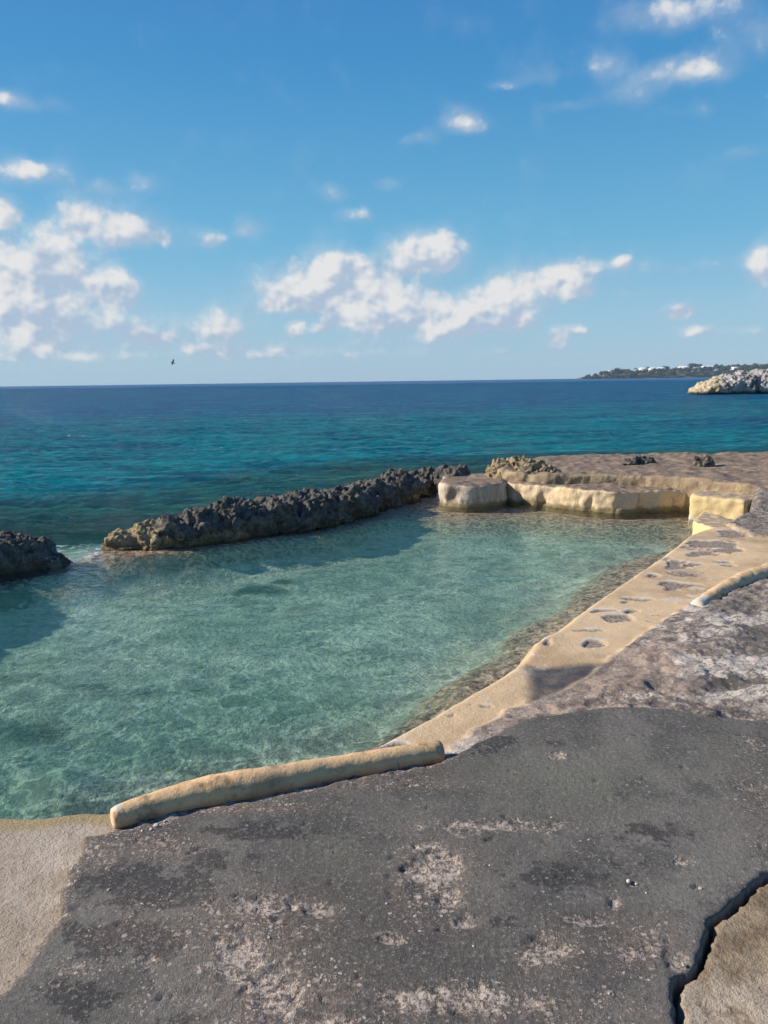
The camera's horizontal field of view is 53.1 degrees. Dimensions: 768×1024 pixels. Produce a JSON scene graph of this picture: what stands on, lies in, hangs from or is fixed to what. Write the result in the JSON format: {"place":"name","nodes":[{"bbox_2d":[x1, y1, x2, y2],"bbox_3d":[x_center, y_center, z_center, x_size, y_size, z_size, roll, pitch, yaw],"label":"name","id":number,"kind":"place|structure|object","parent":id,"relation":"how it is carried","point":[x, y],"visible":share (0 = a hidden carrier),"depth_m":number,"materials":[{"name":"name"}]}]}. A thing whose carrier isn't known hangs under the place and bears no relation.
{"place":"outdoors","nodes":[
{"label":"outdoors","id":0,"kind":"place"},
{"bbox_2d":[0,450,765,819],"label":"seabed","id":1,"kind":"structure","parent":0,"point":[136,638],"depth_m":7.93,"materials":[{"name":"teal liquid"}]},
{"bbox_2d":[0,530,78,611],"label":"coastal rock","id":2,"kind":"object","parent":1,"relation":"on","point":[26,557],"visible":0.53,"depth_m":8.86,"materials":[{"name":"grey stone"}]},
{"bbox_2d":[101,466,437,550],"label":"rock wall","id":3,"kind":"structure","parent":1,"relation":"on","point":[227,520],"depth_m":10.97,"materials":[{"name":"grey stone"}]},
{"bbox_2d":[433,464,469,485],"bbox_3d":[1.280,-0.672,14.325,0.726,0.471,0.791,4,11,27],"label":"spiky rock","id":4,"kind":"object","parent":1,"relation":"on","point":[440,472],"visible":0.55,"depth_m":14.18,"materials":[{"name":"grey stone"}]},
{"bbox_2d":[438,473,685,519],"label":"concrete platform","id":5,"kind":"structure","parent":1,"relation":"on","point":[474,493],"depth_m":12.63,"materials":[{"name":"beige concrete"}]},
{"bbox_2d":[380,524,767,753],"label":"pool ledge","id":6,"kind":"object","parent":1,"relation":"on","point":[589,640],"visible":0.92,"depth_m":5.28,"materials":[{"name":"stone"}]},
{"bbox_2d":[497,451,767,516],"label":"rock terrace","id":7,"kind":"object","parent":1,"relation":"on","point":[735,472],"visible":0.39,"depth_m":13.03,"materials":[{"name":"beige stone"}]},
{"bbox_2d":[484,455,546,477],"bbox_3d":[2.391,-0.712,13.846,1.268,0.631,1.022,-1,10,0],"label":"spiky rock","id":8,"kind":"object","parent":7,"relation":"on","point":[515,462],"visible":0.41,"depth_m":13.66,"materials":[{"name":"beige stone"}]},
{"bbox_2d":[518,461,560,473],"bbox_3d":[2.735,-0.698,13.425,0.818,0.418,0.634,-1,10,0],"label":"spiky rock","id":9,"kind":"object","parent":7,"relation":"on","point":[534,468],"visible":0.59,"depth_m":13.30,"materials":[{"name":"beige stone"}]},
{"bbox_2d":[621,455,655,464],"bbox_3d":[4.754,-0.949,14.358,0.632,0.221,0.421,-5,11,-24],"label":"spiky rock","id":10,"kind":"object","parent":7,"relation":"on","point":[637,460],"visible":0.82,"depth_m":14.25,"materials":[{"name":"grey stone"}]},
{"bbox_2d":[693,454,714,466],"bbox_3d":[5.809,-0.895,13.951,0.444,0.336,0.388,-1,10,0],"label":"spiky rock","id":11,"kind":"object","parent":7,"relation":"on","point":[704,460],"visible":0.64,"depth_m":13.81,"materials":[{"name":"grey stone"}]},
{"bbox_2d":[692,512,733,534],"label":"cement block","id":12,"kind":"structure","parent":1,"relation":"on","point":[703,521],"depth_m":9.73,"materials":[{"name":"beige concrete"}]},
{"bbox_2d":[688,490,752,525],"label":"cement block","id":13,"kind":"structure","parent":1,"relation":"on","point":[730,505],"depth_m":11.25,"materials":[{"name":"beige concrete"}]},
{"bbox_2d":[0,707,767,1023],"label":"pavement","id":14,"kind":"structure","parent":0,"point":[557,918],"depth_m":2.44,"materials":[{"name":"grey concrete"}]},
{"bbox_2d":[110,740,444,827],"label":"concrete curb","id":15,"kind":"structure","parent":14,"relation":"on","point":[241,785],"depth_m":3.08,"materials":[{"name":"beige concrete"}]},
{"bbox_2d":[0,377,767,819],"bbox_3d":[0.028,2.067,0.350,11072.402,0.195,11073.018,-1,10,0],"label":"water","id":16,"kind":"structure","parent":0,"point":[88,439],"depth_m":34.08,"materials":[{"name":"blue liquid"}]},
{"bbox_2d":[687,368,767,394],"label":"rock outcrop","id":17,"kind":"object","parent":16,"relation":"in","point":[754,381],"visible":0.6,"depth_m":89.82,"materials":[{"name":"stone"}]},
{"bbox_2d":[0,0,767,361],"bbox_3d":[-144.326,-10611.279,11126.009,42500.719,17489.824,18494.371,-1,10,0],"label":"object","id":18,"kind":"structure","parent":0,"point":[54,284],"depth_m":20431.28,"materials":[{"name":"white"}]},
{"bbox_2d":[0,460,767,1023],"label":"ground","id":19,"kind":"structure","parent":0,"point":[708,658],"depth_m":3.66,"materials":[{"name":"stone"}]},
{"bbox_2d":[691,563,767,606],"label":"concrete curb","id":20,"kind":"structure","parent":19,"relation":"on","point":[729,584],"depth_m":6.07,"materials":[{"name":"beige concrete"}]},
{"bbox_2d":[577,369,766,378],"bbox_3d":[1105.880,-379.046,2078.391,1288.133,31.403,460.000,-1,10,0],"label":"headland","id":21,"kind":"structure","parent":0,"point":[688,376],"depth_m":1903.55,"materials":[{"name":"green plant"}]},
{"bbox_2d":[687,363,701,367],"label":"building","id":22,"kind":"structure","parent":21,"relation":"on","point":[692,365],"depth_m":1944.13,"materials":[{"name":"green concrete"}]}
]}

